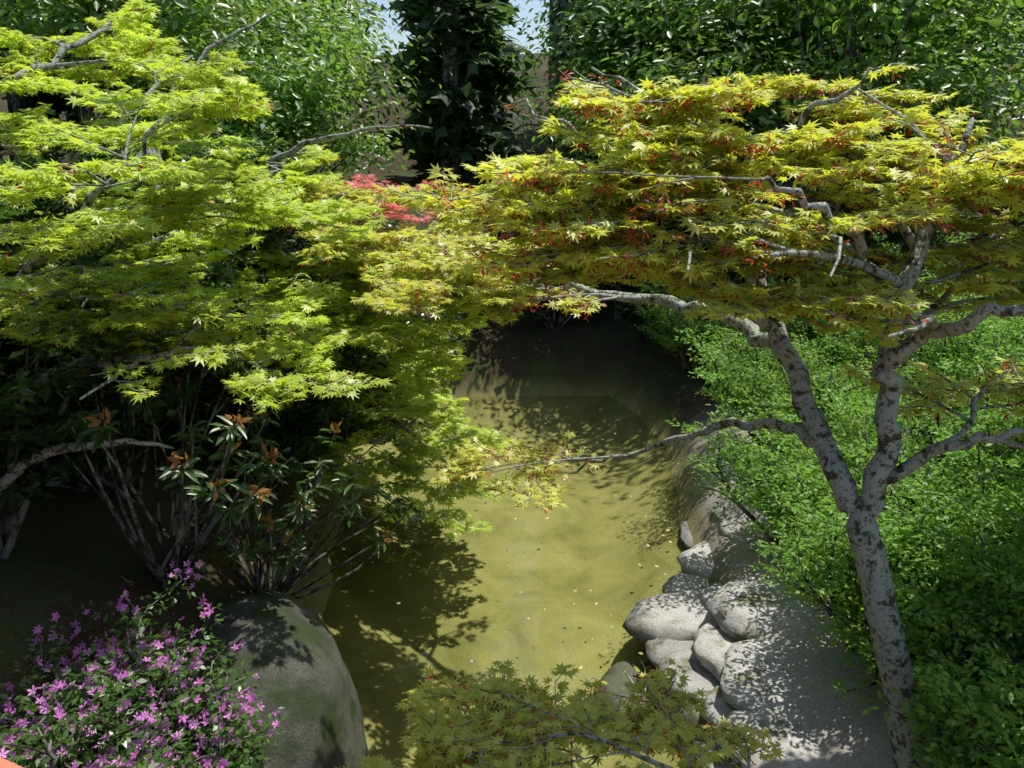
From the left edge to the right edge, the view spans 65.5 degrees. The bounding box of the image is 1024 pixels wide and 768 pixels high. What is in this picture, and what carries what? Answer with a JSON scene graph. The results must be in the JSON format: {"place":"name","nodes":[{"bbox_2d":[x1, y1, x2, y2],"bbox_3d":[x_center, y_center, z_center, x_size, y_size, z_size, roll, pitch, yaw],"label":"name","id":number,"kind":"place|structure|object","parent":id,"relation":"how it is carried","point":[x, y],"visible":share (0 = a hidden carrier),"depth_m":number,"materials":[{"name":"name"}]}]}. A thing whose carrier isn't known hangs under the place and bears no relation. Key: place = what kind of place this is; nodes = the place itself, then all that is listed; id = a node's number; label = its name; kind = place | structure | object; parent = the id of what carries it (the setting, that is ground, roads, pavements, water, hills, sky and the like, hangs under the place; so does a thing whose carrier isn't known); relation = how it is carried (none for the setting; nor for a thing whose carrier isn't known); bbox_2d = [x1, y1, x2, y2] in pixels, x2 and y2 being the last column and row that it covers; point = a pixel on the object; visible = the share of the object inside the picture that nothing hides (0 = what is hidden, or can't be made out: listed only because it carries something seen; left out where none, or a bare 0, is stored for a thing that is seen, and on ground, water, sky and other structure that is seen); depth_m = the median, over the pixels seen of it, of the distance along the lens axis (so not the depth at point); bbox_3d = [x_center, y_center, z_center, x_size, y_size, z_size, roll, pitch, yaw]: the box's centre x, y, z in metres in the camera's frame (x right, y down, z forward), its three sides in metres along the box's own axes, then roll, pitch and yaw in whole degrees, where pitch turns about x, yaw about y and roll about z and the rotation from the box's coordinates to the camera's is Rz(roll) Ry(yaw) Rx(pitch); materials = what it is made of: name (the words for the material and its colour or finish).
{"place":"outdoors","nodes":[
{"label":"outdoors","id":0,"kind":"place"},
{"bbox_2d":[339,398,671,708],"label":"floating leaves","id":1,"kind":"object","parent":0,"point":[385,668],"visible":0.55,"depth_m":5.91,"materials":[{"name":"yellow plant"}]},
{"bbox_2d":[0,53,1023,767],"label":"ground","id":2,"kind":"structure","parent":0,"point":[598,375],"depth_m":6.34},
{"bbox_2d":[3,74,79,119],"bbox_3d":[-20.740,-15.487,34.851,4.199,9.476,3.932,13,21,36],"label":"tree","id":3,"kind":"object","parent":2,"relation":"on","point":[59,105],"visible":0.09,"depth_m":35.08,"materials":[{"name":"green plant"}]},
{"bbox_2d":[0,0,88,168],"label":"tree","id":4,"kind":"object","parent":2,"relation":"on","point":[16,102],"visible":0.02,"depth_m":16.24,"materials":[{"name":"green plant"}]},
{"bbox_2d":[0,612,151,766],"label":"azalea bush","id":5,"kind":"object","parent":2,"relation":"on","point":[61,671],"visible":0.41,"depth_m":3.24,"materials":[{"name":"purple plant"}]},
{"bbox_2d":[0,225,158,558],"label":"bush","id":6,"kind":"object","parent":2,"relation":"on","point":[26,441],"visible":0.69,"depth_m":3.66,"materials":[{"name":"green plant"}]},
{"bbox_2d":[0,139,159,389],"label":"bush","id":7,"kind":"object","parent":2,"relation":"on","point":[29,215],"visible":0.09,"depth_m":4.86,"materials":[{"name":"green plant"}]},
{"bbox_2d":[0,677,171,767],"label":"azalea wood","id":8,"kind":"object","parent":2,"relation":"on","point":[41,760],"visible":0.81,"depth_m":3.03,"materials":[{"name":"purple plant"}]},
{"bbox_2d":[1,559,223,767],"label":"azalea bush","id":9,"kind":"object","parent":2,"relation":"on","point":[141,650],"visible":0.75,"depth_m":3.34,"materials":[{"name":"purple plant"}]},
{"bbox_2d":[0,89,236,276],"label":"bush","id":10,"kind":"object","parent":2,"relation":"on","point":[122,151],"visible":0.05,"depth_m":6.22,"materials":[{"name":"green plant"}]},
{"bbox_2d":[0,236,241,503],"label":"bush","id":11,"kind":"object","parent":2,"relation":"on","point":[113,404],"visible":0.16,"depth_m":4.63,"materials":[{"name":"green plant"}]},
{"bbox_2d":[0,261,247,491],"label":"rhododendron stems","id":12,"kind":"object","parent":2,"relation":"on","point":[100,468],"visible":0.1,"depth_m":4.64,"materials":[{"name":"green plant"}]},
{"bbox_2d":[47,136,222,205],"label":"bush","id":13,"kind":"object","parent":2,"relation":"on","point":[163,153],"visible":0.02,"depth_m":7.82,"materials":[{"name":"green plant"}]},
{"bbox_2d":[26,613,257,767],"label":"azalea bush","id":14,"kind":"object","parent":2,"relation":"on","point":[165,685],"visible":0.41,"depth_m":3.42,"materials":[{"name":"purple plant"}]},
{"bbox_2d":[31,153,261,414],"bbox_3d":[-2.772,-0.592,5.729,1.813,2.036,1.824,0,17,0],"label":"bush","id":15,"kind":"object","parent":2,"relation":"on","point":[208,279],"visible":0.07,"depth_m":5.83,"materials":[{"name":"green plant"}]},
{"bbox_2d":[0,0,309,178],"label":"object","id":16,"kind":"object","parent":2,"relation":"on","point":[71,13],"visible":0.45,"depth_m":9.84,"materials":[{"name":"green plant"}]},
{"bbox_2d":[11,342,305,589],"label":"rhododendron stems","id":17,"kind":"object","parent":2,"relation":"on","point":[184,512],"visible":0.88,"depth_m":4.02,"materials":[{"name":"green plant"}]},
{"bbox_2d":[33,674,286,767],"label":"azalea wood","id":18,"kind":"object","parent":2,"relation":"on","point":[171,762],"visible":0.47,"depth_m":3.27,"materials":[{"name":"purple plant"}]},
{"bbox_2d":[83,701,243,767],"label":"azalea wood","id":19,"kind":"object","parent":2,"relation":"on","point":[210,763],"visible":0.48,"depth_m":3.18,"materials":[{"name":"green plant"}]},
{"bbox_2d":[73,622,285,767],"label":"azalea bush","id":20,"kind":"object","parent":2,"relation":"on","point":[242,719],"visible":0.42,"depth_m":3.42,"materials":[{"name":"purple plant"}]},
{"bbox_2d":[0,0,391,491],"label":"maple tree","id":21,"kind":"object","parent":2,"relation":"on","point":[205,220],"visible":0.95,"depth_m":3.89,"materials":[{"name":"green plant"}]},
{"bbox_2d":[44,0,407,131],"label":"tree","id":22,"kind":"object","parent":2,"relation":"on","point":[371,14],"visible":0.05,"depth_m":14.62,"materials":[{"name":"green plant"}]},
{"bbox_2d":[142,116,331,313],"bbox_3d":[-2.563,-1.241,7.196,1.925,2.242,1.600,0,17,0],"label":"bush","id":23,"kind":"object","parent":2,"relation":"on","point":[269,239],"visible":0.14,"depth_m":6.92,"materials":[{"name":"green plant"}]},
{"bbox_2d":[46,0,451,237],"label":"tree","id":24,"kind":"object","parent":2,"relation":"on","point":[300,16],"visible":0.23,"depth_m":12.02,"materials":[{"name":"green plant"}]},
{"bbox_2d":[51,4,450,247],"bbox_3d":[-3.354,-2.837,11.220,4.434,4.587,4.887,15,22,40],"label":"tree","id":25,"kind":"object","parent":2,"relation":"on","point":[308,83],"visible":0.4,"depth_m":10.48,"materials":[{"name":"green plant"}]},
{"bbox_2d":[0,7,523,542],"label":"maple tree","id":26,"kind":"object","parent":2,"relation":"on","point":[426,355],"visible":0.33,"depth_m":6.37,"materials":[{"name":"green plant"}]},
{"bbox_2d":[184,590,368,767],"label":"boulder","id":27,"kind":"object","parent":2,"relation":"on","point":[290,653],"visible":0.56,"depth_m":3.95,"materials":[{"name":"grey stone"}]},
{"bbox_2d":[165,291,389,501],"bbox_3d":[-1.778,0.152,5.785,1.743,1.778,1.488,3,17,11],"label":"bush","id":28,"kind":"object","parent":2,"relation":"on","point":[301,437],"visible":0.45,"depth_m":5.79,"materials":[{"name":"green plant"}]},
{"bbox_2d":[262,225,346,259],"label":"bush","id":29,"kind":"object","parent":2,"relation":"on","point":[302,242],"visible":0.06,"depth_m":11.88,"materials":[{"name":"green plant"}]},
{"bbox_2d":[197,421,425,599],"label":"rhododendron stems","id":30,"kind":"object","parent":2,"relation":"on","point":[302,509],"visible":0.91,"depth_m":4.63,"materials":[{"name":"green plant"}]},
{"bbox_2d":[204,230,421,422],"bbox_3d":[-1.781,-0.451,7.106,2.029,1.815,1.755,0,17,0],"label":"bush","id":31,"kind":"object","parent":2,"relation":"on","point":[266,245],"visible":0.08,"depth_m":6.86,"materials":[{"name":"green plant"}]},
{"bbox_2d":[286,0,401,119],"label":"tree","id":32,"kind":"object","parent":2,"relation":"on","point":[363,19],"depth_m":18.10,"materials":[{"name":"green plant"}]},
{"bbox_2d":[284,217,419,304],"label":"bush","id":33,"kind":"object","parent":2,"relation":"on","point":[396,221],"visible":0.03,"depth_m":11.49,"materials":[{"name":"green plant"}]},
{"bbox_2d":[298,345,425,464],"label":"bush","id":34,"kind":"object","parent":2,"relation":"on","point":[346,432],"visible":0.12,"depth_m":7.44,"materials":[{"name":"green plant"}]},
{"bbox_2d":[336,0,407,44],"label":"tree","id":35,"kind":"object","parent":2,"relation":"on","point":[369,10],"visible":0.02,"depth_m":21.69,"materials":[{"name":"green plant"}]},
{"bbox_2d":[363,0,541,235],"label":"tree","id":36,"kind":"object","parent":2,"relation":"on","point":[477,137],"visible":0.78,"depth_m":13.46,"materials":[{"name":"green plant"}]},
{"bbox_2d":[381,0,536,160],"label":"tree","id":37,"kind":"object","parent":2,"relation":"on","point":[514,115],"visible":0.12,"depth_m":22.19,"materials":[{"name":"green plant"}]},
{"bbox_2d":[464,216,571,288],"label":"bush","id":38,"kind":"object","parent":2,"relation":"on","point":[510,232],"visible":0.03,"depth_m":12.19,"materials":[{"name":"green plant"}]},
{"bbox_2d":[486,236,625,329],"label":"bush","id":39,"kind":"object","parent":2,"relation":"on","point":[537,315],"visible":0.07,"depth_m":11.26,"materials":[{"name":"green plant"}]},
{"bbox_2d":[440,0,706,296],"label":"bank trunks","id":40,"kind":"object","parent":2,"relation":"on","point":[447,58],"visible":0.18,"depth_m":12.88,"materials":[{"name":"brown plant"}]},
{"bbox_2d":[212,62,1023,767],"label":"maple tree","id":41,"kind":"object","parent":2,"relation":"on","point":[528,726],"visible":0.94,"depth_m":3.20,"materials":[{"name":"yellow plant"}]},
{"bbox_2d":[340,173,447,239],"bbox_3d":[-0.932,-1.431,6.376,1.128,0.475,0.644,9,19,28],"label":"japanese maple","id":42,"kind":"object","parent":41,"relation":"attached to","point":[369,185],"visible":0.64,"depth_m":6.28,"materials":[{"name":"red plant"}]},
{"bbox_2d":[545,0,699,276],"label":"tree","id":43,"kind":"object","parent":2,"relation":"on","point":[585,24],"visible":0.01,"depth_m":12.61,"materials":[{"name":"green plant"}]},
{"bbox_2d":[476,58,771,320],"bbox_3d":[1.417,-2.537,11.156,4.072,3.822,3.695,-3,17,-11],"label":"tree","id":44,"kind":"object","parent":2,"relation":"on","point":[573,119],"visible":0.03,"depth_m":10.92,"materials":[{"name":"green plant"}]},
{"bbox_2d":[599,659,662,716],"bbox_3d":[0.926,2.010,5.106,0.685,0.149,0.784,-15,23,-41],"label":"rock","id":45,"kind":"object","parent":2,"relation":"on","point":[615,678],"visible":0.23,"depth_m":5.18,"materials":[{"name":"stone"}]},
{"bbox_2d":[478,0,795,77],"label":"tree","id":46,"kind":"object","parent":2,"relation":"on","point":[606,16],"visible":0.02,"depth_m":11.77,"materials":[{"name":"green plant"}]},
{"bbox_2d":[478,0,811,225],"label":"tree","id":47,"kind":"object","parent":2,"relation":"on","point":[611,40],"visible":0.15,"depth_m":11.12,"materials":[{"name":"green plant"}]},
{"bbox_2d":[618,241,714,340],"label":"bush","id":48,"kind":"object","parent":2,"relation":"on","point":[644,320],"visible":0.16,"depth_m":10.68,"materials":[{"name":"green plant"}]},
{"bbox_2d":[622,593,714,643],"bbox_3d":[1.151,1.626,5.444,0.715,0.188,0.637,14,22,38],"label":"rock","id":49,"kind":"object","parent":2,"relation":"on","point":[674,616],"visible":0.54,"depth_m":5.36,"materials":[{"name":"stone"}]},
{"bbox_2d":[645,638,692,667],"bbox_3d":[1.060,1.732,5.170,0.443,0.114,0.401,-12,20,-33],"label":"rock","id":50,"kind":"object","parent":2,"relation":"on","point":[657,649],"visible":0.36,"depth_m":5.12,"materials":[{"name":"stone"}]},
{"bbox_2d":[525,18,820,285],"bbox_3d":[2.330,-3.451,12.454,4.434,4.587,4.887,-14,22,-39],"label":"tree","id":51,"kind":"object","parent":2,"relation":"on","point":[635,61],"visible":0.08,"depth_m":11.09,"materials":[{"name":"green plant"}]},
{"bbox_2d":[495,0,853,227],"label":"tree","id":52,"kind":"object","parent":2,"relation":"on","point":[630,18],"visible":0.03,"depth_m":11.49,"materials":[{"name":"green plant"}]},
{"bbox_2d":[662,573,708,597],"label":"rock","id":53,"kind":"object","parent":2,"relation":"on","point":[689,585],"visible":0.4,"depth_m":5.77,"materials":[{"name":"stone"}]},
{"bbox_2d":[544,0,827,151],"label":"tree","id":54,"kind":"object","parent":2,"relation":"on","point":[636,23],"visible":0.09,"depth_m":10.89,"materials":[{"name":"green plant"}]},
{"bbox_2d":[631,280,743,370],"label":"bush","id":55,"kind":"object","parent":2,"relation":"on","point":[671,322],"visible":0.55,"depth_m":9.47,"materials":[{"name":"green plant"}]},
{"bbox_2d":[483,0,892,229],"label":"tree","id":56,"kind":"object","parent":2,"relation":"on","point":[642,5],"visible":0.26,"depth_m":10.64,"materials":[{"name":"green plant"}]},
{"bbox_2d":[657,648,720,705],"bbox_3d":[1.183,1.814,4.867,0.573,0.142,0.528,0,17,-1],"label":"rock","id":57,"kind":"object","parent":2,"relation":"on","point":[700,676],"visible":0.2,"depth_m":4.83,"materials":[{"name":"stone"}]},
{"bbox_2d":[677,541,713,578],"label":"rock","id":58,"kind":"object","parent":2,"relation":"on","point":[697,560],"visible":0.27,"depth_m":6.00,"materials":[{"name":"stone"}]},
{"bbox_2d":[680,691,713,731],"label":"rock","id":59,"kind":"object","parent":2,"relation":"on","point":[698,719],"visible":0.09,"depth_m":4.48,"materials":[{"name":"stone"}]},
{"bbox_2d":[700,582,722,604],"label":"rock","id":60,"kind":"object","parent":2,"relation":"on","point":[707,593],"visible":0.11,"depth_m":5.53,"materials":[{"name":"stone"}]},
{"bbox_2d":[692,620,739,681],"bbox_3d":[1.460,1.683,4.886,0.701,0.154,0.649,4,17,13],"label":"rock","id":61,"kind":"object","parent":2,"relation":"on","point":[713,642],"visible":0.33,"depth_m":4.89,"materials":[{"name":"stone"}]},
{"bbox_2d":[700,686,734,726],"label":"rock","id":62,"kind":"object","parent":2,"relation":"on","point":[718,705],"visible":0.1,"depth_m":4.35,"materials":[{"name":"stone"}]},
{"bbox_2d":[710,507,732,536],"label":"rock","id":63,"kind":"object","parent":2,"relation":"on","point":[719,514],"visible":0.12,"depth_m":6.31,"materials":[{"name":"stone"}]},
{"bbox_2d":[663,199,801,337],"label":"bush","id":64,"kind":"object","parent":2,"relation":"on","point":[736,280],"visible":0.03,"depth_m":10.24,"materials":[{"name":"green plant"}]},
{"bbox_2d":[691,194,797,284],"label":"bush","id":65,"kind":"object","parent":2,"relation":"on","point":[721,213],"visible":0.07,"depth_m":11.83,"materials":[{"name":"green plant"}]},
{"bbox_2d":[704,575,790,640],"bbox_3d":[1.777,1.474,5.165,1.009,0.176,0.869,-11,20,-32],"label":"rock","id":66,"kind":"object","parent":2,"relation":"on","point":[742,610],"visible":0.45,"depth_m":5.09,"materials":[{"name":"stone"}]},
{"bbox_2d":[720,639,795,712],"bbox_3d":[1.591,1.706,4.401,0.917,0.174,0.997,-2,17,-7],"label":"rock","id":67,"kind":"object","parent":2,"relation":"on","point":[755,677],"visible":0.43,"depth_m":4.39,"materials":[{"name":"stone"}]},
{"bbox_2d":[694,274,829,387],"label":"bush","id":68,"kind":"object","parent":2,"relation":"on","point":[727,326],"visible":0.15,"depth_m":8.62,"materials":[{"name":"green plant"}]},
{"bbox_2d":[664,392,863,549],"bbox_3d":[1.923,0.665,5.615,1.426,1.255,1.202,13,21,37],"label":"bush","id":69,"kind":"object","parent":2,"relation":"on","point":[744,469],"visible":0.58,"depth_m":5.61,"materials":[{"name":"green plant"}]},
{"bbox_2d":[674,321,864,446],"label":"bush","id":70,"kind":"object","parent":2,"relation":"on","point":[727,376],"visible":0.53,"depth_m":7.13,"materials":[{"name":"green plant"}]},
{"bbox_2d":[725,708,831,767],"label":"rock","id":71,"kind":"object","parent":2,"relation":"on","point":[792,736],"visible":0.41,"depth_m":3.95,"materials":[{"name":"stone"}]},
{"bbox_2d":[772,596,830,631],"bbox_3d":[2.001,1.513,4.891,0.831,0.170,0.931,2,17,5],"label":"rock","id":72,"kind":"object","parent":2,"relation":"on","point":[790,615],"visible":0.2,"depth_m":4.91,"materials":[{"name":"stone"}]},
{"bbox_2d":[596,0,1023,346],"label":"tree","id":73,"kind":"object","parent":2,"relation":"on","point":[911,47],"visible":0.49,"depth_m":9.16,"materials":[{"name":"green plant"}]},
{"bbox_2d":[730,339,926,478],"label":"bush","id":74,"kind":"object","parent":2,"relation":"on","point":[819,400],"visible":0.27,"depth_m":6.30,"materials":[{"name":"green plant"}]},
{"bbox_2d":[746,255,915,375],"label":"bush","id":75,"kind":"object","parent":2,"relation":"on","point":[815,337],"visible":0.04,"depth_m":8.67,"materials":[{"name":"green plant"}]},
{"bbox_2d":[650,0,1023,266],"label":"tree","id":76,"kind":"object","parent":2,"relation":"on","point":[1013,8],"visible":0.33,"depth_m":9.64,"materials":[{"name":"green plant"}]},
{"bbox_2d":[741,283,962,418],"bbox_3d":[3.279,-0.187,7.593,1.949,1.512,1.934,0,17,0],"label":"bush","id":77,"kind":"object","parent":2,"relation":"on","point":[832,345],"visible":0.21,"depth_m":7.51,"materials":[{"name":"green plant"}]},
{"bbox_2d":[753,388,1000,571],"bbox_3d":[2.338,0.747,5.074,1.511,1.319,1.286,-11,20,-32],"label":"bush","id":78,"kind":"object","parent":2,"relation":"on","point":[867,449],"visible":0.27,"depth_m":5.03,"materials":[{"name":"green plant"}]},
{"bbox_2d":[750,462,1023,654],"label":"bush","id":79,"kind":"object","parent":2,"relation":"on","point":[814,595],"visible":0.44,"depth_m":4.16,"materials":[{"name":"green plant"}]},
{"bbox_2d":[756,0,1023,284],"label":"tree","id":80,"kind":"object","parent":2,"relation":"on","point":[1011,59],"visible":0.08,"depth_m":10.62,"materials":[{"name":"green plant"}]},
{"bbox_2d":[809,209,972,300],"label":"bush","id":81,"kind":"object","parent":2,"relation":"on","point":[902,244],"visible":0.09,"depth_m":9.58,"materials":[{"name":"green plant"}]},
{"bbox_2d":[837,194,960,277],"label":"bush","id":82,"kind":"object","parent":2,"relation":"on","point":[893,235],"visible":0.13,"depth_m":11.40,"materials":[{"name":"green plant"}]},
{"bbox_2d":[803,520,1011,713],"bbox_3d":[1.995,1.168,4.083,1.043,0.999,0.995,14,22,38],"label":"bush","id":83,"kind":"object","parent":2,"relation":"on","point":[869,656],"visible":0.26,"depth_m":3.99,"materials":[{"name":"green plant"}]},
{"bbox_2d":[796,0,1023,239],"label":"tree","id":84,"kind":"object","parent":2,"relation":"on","point":[988,130],"depth_m":13.65,"materials":[{"name":"green plant"}]},
{"bbox_2d":[821,344,1023,531],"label":"bush","id":85,"kind":"object","parent":2,"relation":"on","point":[943,420],"visible":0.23,"depth_m":5.34,"materials":[{"name":"green plant"}]},
{"bbox_2d":[831,291,1023,450],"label":"bush","id":86,"kind":"object","parent":2,"relation":"on","point":[960,371],"visible":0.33,"depth_m":6.20,"materials":[{"name":"green plant"}]},
{"bbox_2d":[861,638,1023,767],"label":"bush","id":87,"kind":"object","parent":2,"relation":"on","point":[953,740],"visible":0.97,"depth_m":3.11,"materials":[{"name":"green plant"}]},
{"bbox_2d":[869,215,1021,373],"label":"bush","id":88,"kind":"object","parent":2,"relation":"on","point":[923,277],"visible":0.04,"depth_m":7.86,"materials":[{"name":"green plant"}]},
{"bbox_2d":[879,464,1023,669],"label":"bush","id":89,"kind":"object","parent":2,"relation":"on","point":[965,573],"visible":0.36,"depth_m":3.80,"materials":[{"name":"green plant"}]},
{"bbox_2d":[890,532,1023,749],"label":"bush","id":90,"kind":"object","parent":2,"relation":"on","point":[993,618],"visible":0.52,"depth_m":3.55,"materials":[{"name":"green plant"}]},
{"bbox_2d":[892,388,1023,632],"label":"bush","id":91,"kind":"object","parent":2,"relation":"on","point":[1011,476],"visible":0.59,"depth_m":3.77,"materials":[{"name":"green plant"}]},
{"bbox_2d":[925,275,1023,404],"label":"bush","id":92,"kind":"object","parent":2,"relation":"on","point":[974,339],"visible":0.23,"depth_m":6.02,"materials":[{"name":"green plant"}]},
{"bbox_2d":[933,369,1023,552],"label":"bush","id":93,"kind":"object","parent":2,"relation":"on","point":[1017,421],"visible":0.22,"depth_m":4.37,"materials":[{"name":"green plant"}]},
{"bbox_2d":[944,551,1023,747],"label":"bush","id":94,"kind":"object","parent":2,"relation":"on","point":[1011,665],"visible":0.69,"depth_m":3.38,"materials":[{"name":"green plant"}]},
{"bbox_2d":[950,282,1023,375],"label":"bush","id":95,"kind":"object","parent":2,"relation":"on","point":[1022,341],"visible":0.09,"depth_m":6.99,"materials":[{"name":"green plant"}]},
{"bbox_2d":[956,203,1023,293],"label":"bush","id":96,"kind":"object","parent":2,"relation":"on","point":[970,214],"visible":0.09,"depth_m":8.54,"materials":[{"name":"green plant"}]},
{"bbox_2d":[970,316,1023,388],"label":"bush","id":97,"kind":"object","parent":2,"relation":"on","point":[997,336],"visible":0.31,"depth_m":5.76,"materials":[{"name":"green plant"}]},
{"bbox_2d":[979,738,1023,767],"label":"bush","id":98,"kind":"object","parent":2,"relation":"on","point":[1002,763],"visible":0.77,"depth_m":2.98,"materials":[{"name":"green plant"}]},
{"bbox_2d":[338,0,1020,54],"label":"sky","id":99,"kind":"structure","parent":0,"point":[536,5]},
{"bbox_2d":[679,521,692,548],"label":"rock","id":100,"kind":"object","parent":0,"point":[685,535],"visible":0.16,"depth_m":6.64,"materials":[{"name":"stone"}]},
{"bbox_2d":[693,733,735,767],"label":"rock","id":101,"kind":"object","parent":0,"point":[726,764],"visible":0.06,"depth_m":4.14,"materials":[{"name":"stone"}]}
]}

